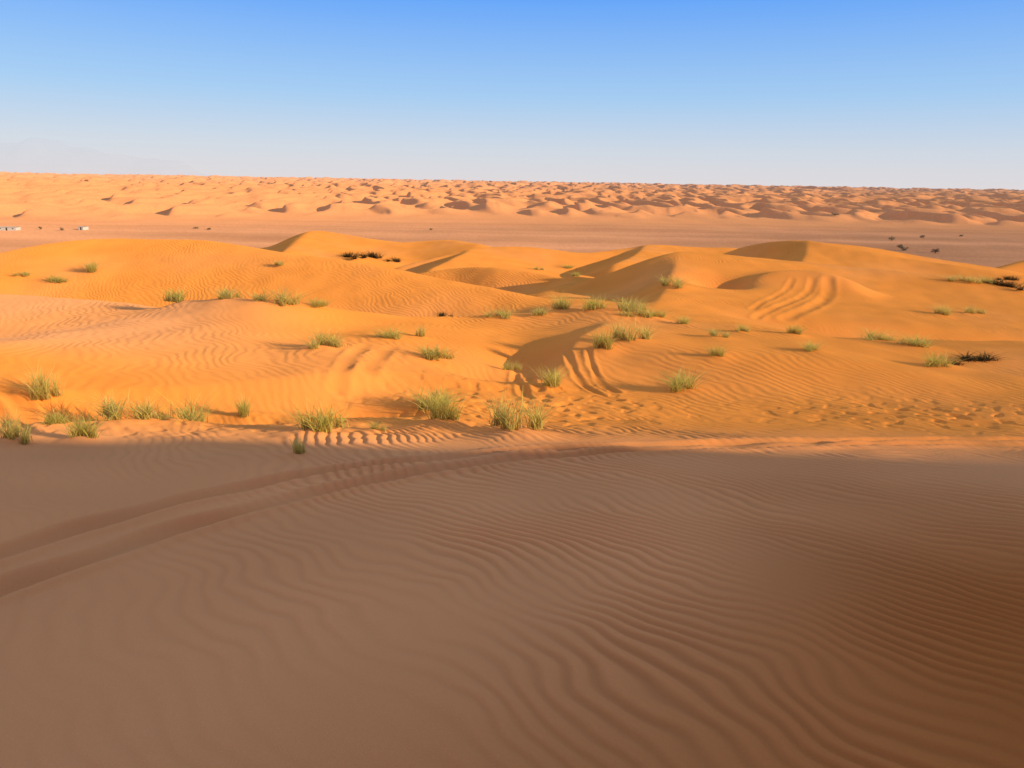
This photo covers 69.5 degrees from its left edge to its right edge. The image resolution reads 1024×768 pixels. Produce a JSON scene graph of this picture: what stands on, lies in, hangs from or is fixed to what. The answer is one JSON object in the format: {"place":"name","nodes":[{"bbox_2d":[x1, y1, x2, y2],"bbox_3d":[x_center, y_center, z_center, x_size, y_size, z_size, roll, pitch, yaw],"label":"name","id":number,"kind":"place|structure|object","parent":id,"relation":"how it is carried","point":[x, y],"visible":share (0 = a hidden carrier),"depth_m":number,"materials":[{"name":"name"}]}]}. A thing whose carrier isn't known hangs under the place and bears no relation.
{"place":"outdoors","nodes":[
{"label":"outdoors","id":0,"kind":"place"},
{"bbox_2d":[0,172,1023,767],"bbox_3d":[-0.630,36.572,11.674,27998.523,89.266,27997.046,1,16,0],"label":"desert ground","id":1,"kind":"structure","parent":0,"point":[772,542],"depth_m":6.67,"materials":[{"name":"orange sand"}]},
{"bbox_2d":[0,227,20,230],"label":"walls","id":2,"kind":"structure","parent":1,"relation":"on","point":[9,229],"depth_m":445.66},
{"bbox_2d":[0,406,34,444],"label":"grass tuft","id":3,"kind":"object","parent":1,"relation":"on","point":[24,437],"visible":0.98,"depth_m":7.91,"materials":[{"name":"green plant"}]},
{"bbox_2d":[14,269,30,275],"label":"grass tuft","id":4,"kind":"object","parent":1,"relation":"on","point":[26,273],"visible":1,"depth_m":37.76,"materials":[{"name":"plant"}]},
{"bbox_2d":[7,363,65,400],"bbox_3d":[-6.455,-0.078,10.102,0.698,0.536,0.840,-4,16,-17],"label":"grass tuft","id":5,"kind":"object","parent":1,"relation":"on","point":[44,390],"visible":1,"depth_m":10.08,"materials":[{"name":"plant"}]},
{"bbox_2d":[28,404,75,424],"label":"grass tuft","id":6,"kind":"object","parent":1,"relation":"on","point":[51,420],"visible":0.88,"depth_m":9.07,"materials":[{"name":"green plant"}]},
{"bbox_2d":[39,273,71,282],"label":"grass tuft","id":7,"kind":"object","parent":1,"relation":"on","point":[58,279],"visible":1,"depth_m":37.21,"materials":[{"name":"green plant"}]},
{"bbox_2d":[58,410,107,438],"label":"grass tuft","id":8,"kind":"object","parent":1,"relation":"on","point":[79,428],"visible":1,"depth_m":8.11,"materials":[{"name":"green plant"}]},
{"bbox_2d":[79,257,102,272],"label":"grass tuft","id":9,"kind":"object","parent":1,"relation":"on","point":[90,268],"visible":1,"depth_m":38.08,"materials":[{"name":"green plant"}]},
{"bbox_2d":[66,387,170,420],"bbox_3d":[-4.934,0.234,9.366,1.317,0.403,0.971,2,16,3],"label":"grass tuft","id":10,"kind":"object","parent":1,"relation":"on","point":[112,410],"visible":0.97,"depth_m":9.35,"materials":[{"name":"green plant"}]},
{"bbox_2d":[158,285,194,302],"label":"grass tuft","id":11,"kind":"object","parent":1,"relation":"on","point":[176,297],"visible":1,"depth_m":19.39,"materials":[{"name":"green plant"}]},
{"bbox_2d":[140,385,236,422],"bbox_3d":[-4.318,0.288,9.813,1.380,0.451,1.119,15,21,40],"label":"grass tuft","id":12,"kind":"object","parent":1,"relation":"on","point":[191,415],"visible":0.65,"depth_m":9.75,"materials":[{"name":"green plant"}]},
{"bbox_2d":[208,287,244,299],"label":"grass tuft","id":13,"kind":"object","parent":1,"relation":"on","point":[224,294],"visible":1,"depth_m":18.73,"materials":[{"name":"green plant"}]},
{"bbox_2d":[227,389,258,417],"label":"grass tuft","id":14,"kind":"object","parent":1,"relation":"on","point":[243,411],"visible":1,"depth_m":10.22,"materials":[{"name":"green plant"}]},
{"bbox_2d":[274,260,285,265],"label":"grass tuft","id":15,"kind":"object","parent":1,"relation":"on","point":[279,264],"visible":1,"depth_m":36.78,"materials":[{"name":"plant"}]},
{"bbox_2d":[245,280,317,306],"bbox_3d":[-5.645,-2.184,18.021,2.346,0.500,1.511,6,16,17],"label":"grass tuft","id":16,"kind":"object","parent":1,"relation":"on","point":[281,300],"visible":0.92,"depth_m":18.11,"materials":[{"name":"green plant"}]},
{"bbox_2d":[286,433,306,453],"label":"grass tuft","id":17,"kind":"object","parent":1,"relation":"on","point":[296,450],"visible":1,"depth_m":7.55,"materials":[{"name":"green plant"}]},
{"bbox_2d":[294,295,333,307],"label":"grass tuft","id":18,"kind":"object","parent":1,"relation":"on","point":[322,303],"visible":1,"depth_m":18.34,"materials":[{"name":"green plant"}]},
{"bbox_2d":[272,396,358,432],"bbox_3d":[-2.313,0.344,8.703,1.061,0.429,0.925,-5,17,-21],"label":"grass tuft","id":19,"kind":"object","parent":1,"relation":"on","point":[324,424],"visible":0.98,"depth_m":8.73,"materials":[{"name":"plant"}]},
{"bbox_2d":[289,327,347,349],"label":"grass tuft","id":20,"kind":"object","parent":1,"relation":"on","point":[333,342],"visible":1,"depth_m":13.90,"materials":[{"name":"plant"}]},
{"bbox_2d":[340,251,369,259],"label":"desert shrub","id":21,"kind":"object","parent":1,"relation":"on","point":[354,256],"visible":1,"depth_m":71.34,"materials":[{"name":"brown plant"}]},
{"bbox_2d":[360,251,385,258],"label":"desert shrub","id":22,"kind":"object","parent":1,"relation":"on","point":[371,254],"visible":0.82,"depth_m":72.60,"materials":[{"name":"brown plant"}]},
{"bbox_2d":[364,421,385,431],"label":"grass tuft","id":23,"kind":"object","parent":1,"relation":"on","point":[376,426],"visible":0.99,"depth_m":9.17,"materials":[{"name":"plant"}]},
{"bbox_2d":[363,322,412,339],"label":"grass tuft","id":24,"kind":"object","parent":1,"relation":"on","point":[395,335],"visible":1,"depth_m":15.50,"materials":[{"name":"plant"}]},
{"bbox_2d":[384,257,400,261],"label":"desert shrub","id":25,"kind":"object","parent":1,"relation":"on","point":[396,260],"visible":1,"depth_m":72.17,"materials":[{"name":"brown plant"}]},
{"bbox_2d":[414,325,429,336],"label":"grass tuft","id":26,"kind":"object","parent":1,"relation":"on","point":[420,333],"visible":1,"depth_m":16.30,"materials":[{"name":"green plant"}]},
{"bbox_2d":[403,339,462,360],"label":"grass tuft","id":27,"kind":"object","parent":1,"relation":"on","point":[435,354],"visible":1,"depth_m":14.01,"materials":[{"name":"green plant"}]},
{"bbox_2d":[399,379,467,412],"bbox_3d":[-1.210,0.207,11.092,1.440,0.377,1.184,2,16,4],"label":"grass tuft","id":28,"kind":"object","parent":1,"relation":"on","point":[422,407],"visible":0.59,"depth_m":11.10,"materials":[{"name":"green plant"}]},
{"bbox_2d":[433,312,453,316],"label":"desert shrub","id":29,"kind":"object","parent":1,"relation":"on","point":[441,315],"visible":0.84,"depth_m":21.24,"materials":[{"name":"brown plant"}]},
{"bbox_2d":[414,382,476,420],"bbox_3d":[-0.923,0.233,9.654,0.990,0.522,0.545,5,16,14],"label":"grass tuft","id":30,"kind":"object","parent":1,"relation":"on","point":[449,414],"visible":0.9,"depth_m":9.67,"materials":[{"name":"plant"}]},
{"bbox_2d":[475,306,522,318],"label":"grass tuft","id":31,"kind":"object","parent":1,"relation":"on","point":[502,313],"visible":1,"depth_m":20.73,"materials":[{"name":"green plant"}]},
{"bbox_2d":[496,357,520,370],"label":"grass tuft","id":32,"kind":"object","parent":1,"relation":"on","point":[510,368],"visible":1,"depth_m":14.98,"materials":[{"name":"green plant"}]},
{"bbox_2d":[469,388,560,431],"bbox_3d":[0.064,0.263,8.922,1.204,0.561,0.888,1,16,1],"label":"grass tuft","id":33,"kind":"object","parent":1,"relation":"on","point":[535,423],"visible":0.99,"depth_m":8.92,"materials":[{"name":"green plant"}]},
{"bbox_2d":[530,305,552,315],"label":"grass tuft","id":34,"kind":"object","parent":1,"relation":"on","point":[538,312],"visible":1,"depth_m":20.61,"materials":[{"name":"green plant"}]},
{"bbox_2d":[527,365,573,388],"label":"grass tuft","id":35,"kind":"object","parent":1,"relation":"on","point":[552,380],"visible":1,"depth_m":12.76,"materials":[{"name":"green plant"}]},
{"bbox_2d":[546,290,578,309],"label":"grass tuft","id":36,"kind":"object","parent":1,"relation":"on","point":[560,304],"visible":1,"depth_m":20.94,"materials":[{"name":"plant"}]},
{"bbox_2d":[576,293,610,309],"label":"grass tuft","id":37,"kind":"object","parent":1,"relation":"on","point":[592,305],"visible":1,"depth_m":20.37,"materials":[{"name":"green plant"}]},
{"bbox_2d":[585,325,623,349],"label":"grass tuft","id":38,"kind":"object","parent":1,"relation":"on","point":[602,342],"visible":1,"depth_m":15.26,"materials":[{"name":"green plant"}]},
{"bbox_2d":[608,294,651,312],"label":"grass tuft","id":39,"kind":"object","parent":1,"relation":"on","point":[622,305],"visible":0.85,"depth_m":20.31,"materials":[{"name":"plant"}]},
{"bbox_2d":[601,318,665,341],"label":"grass tuft","id":40,"kind":"object","parent":1,"relation":"on","point":[623,335],"visible":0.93,"depth_m":15.80,"materials":[{"name":"plant"}]},
{"bbox_2d":[616,304,671,317],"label":"grass tuft","id":41,"kind":"object","parent":1,"relation":"on","point":[646,313],"visible":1,"depth_m":19.71,"materials":[{"name":"green plant"}]},
{"bbox_2d":[649,309,674,317],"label":"grass tuft","id":42,"kind":"object","parent":1,"relation":"on","point":[661,315],"visible":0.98,"depth_m":19.86,"materials":[{"name":"green plant"}]},
{"bbox_2d":[654,275,686,288],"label":"grass tuft","id":43,"kind":"object","parent":1,"relation":"on","point":[666,282],"visible":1,"depth_m":30.44,"materials":[{"name":"plant"}]},
{"bbox_2d":[674,314,691,323],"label":"grass tuft","id":44,"kind":"object","parent":1,"relation":"on","point":[684,321],"visible":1,"depth_m":19.08,"materials":[{"name":"green plant"}]},
{"bbox_2d":[656,366,714,391],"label":"grass tuft","id":45,"kind":"object","parent":1,"relation":"on","point":[676,386],"visible":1,"depth_m":12.76,"materials":[{"name":"plant"}]},
{"bbox_2d":[702,344,729,356],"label":"grass tuft","id":46,"kind":"object","parent":1,"relation":"on","point":[719,353],"visible":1,"depth_m":14.40,"materials":[{"name":"plant"}]},
{"bbox_2d":[702,328,733,337],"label":"grass tuft","id":47,"kind":"object","parent":1,"relation":"on","point":[725,335],"visible":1,"depth_m":16.60,"materials":[{"name":"plant"}]},
{"bbox_2d":[734,322,750,331],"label":"grass tuft","id":48,"kind":"object","parent":1,"relation":"on","point":[740,329],"visible":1,"depth_m":17.73,"materials":[{"name":"green plant"}]},
{"bbox_2d":[782,324,808,334],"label":"grass tuft","id":49,"kind":"object","parent":1,"relation":"on","point":[793,330],"visible":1,"depth_m":17.71,"materials":[{"name":"plant"}]},
{"bbox_2d":[796,340,825,351],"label":"grass tuft","id":50,"kind":"object","parent":1,"relation":"on","point":[809,347],"visible":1,"depth_m":15.05,"materials":[{"name":"green plant"}]},
{"bbox_2d":[848,327,903,340],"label":"grass tuft","id":51,"kind":"object","parent":1,"relation":"on","point":[870,335],"visible":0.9,"depth_m":18.97,"materials":[{"name":"green plant"}]},
{"bbox_2d":[887,331,947,348],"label":"grass tuft","id":52,"kind":"object","parent":1,"relation":"on","point":[916,343],"visible":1,"depth_m":17.99,"materials":[{"name":"green plant"}]},
{"bbox_2d":[921,351,961,367],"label":"grass tuft","id":53,"kind":"object","parent":1,"relation":"on","point":[932,362],"visible":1,"depth_m":15.17,"materials":[{"name":"plant"}]},
{"bbox_2d":[930,302,959,315],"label":"grass tuft","id":54,"kind":"object","parent":1,"relation":"on","point":[942,310],"visible":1,"depth_m":28.93,"materials":[{"name":"green plant"}]},
{"bbox_2d":[940,273,985,282],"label":"grass tuft","id":55,"kind":"object","parent":1,"relation":"on","point":[964,279],"visible":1,"depth_m":36.46,"materials":[{"name":"plant"}]},
{"bbox_2d":[953,304,988,313],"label":"grass tuft","id":56,"kind":"object","parent":1,"relation":"on","point":[980,311],"visible":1,"depth_m":29.86,"materials":[{"name":"plant"}]},
{"bbox_2d":[949,350,1002,365],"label":"desert shrub","id":57,"kind":"object","parent":1,"relation":"on","point":[979,358],"visible":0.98,"depth_m":16.70,"materials":[{"name":"brown plant"}]},
{"bbox_2d":[978,276,994,283],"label":"grass tuft","id":58,"kind":"object","parent":1,"relation":"on","point":[987,281],"visible":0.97,"depth_m":36.32,"materials":[{"name":"plant"}]},
{"bbox_2d":[977,277,1020,286],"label":"desert shrub","id":59,"kind":"object","parent":1,"relation":"on","point":[996,282],"visible":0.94,"depth_m":36.07,"materials":[{"name":"brown plant"}]},
{"bbox_2d":[996,274,1022,280],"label":"desert shrub","id":60,"kind":"object","parent":1,"relation":"on","point":[1005,277],"visible":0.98,"depth_m":38.02,"materials":[{"name":"brown plant"}]},
{"bbox_2d":[1000,281,1023,290],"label":"desert shrub","id":61,"kind":"object","parent":1,"relation":"on","point":[1020,288],"visible":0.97,"depth_m":35.51,"materials":[{"name":"brown plant"}]},
{"bbox_2d":[0,0,1023,189],"label":"sky","id":62,"kind":"structure","parent":0,"point":[898,94],"materials":[{"name":"blue"}]}
]}

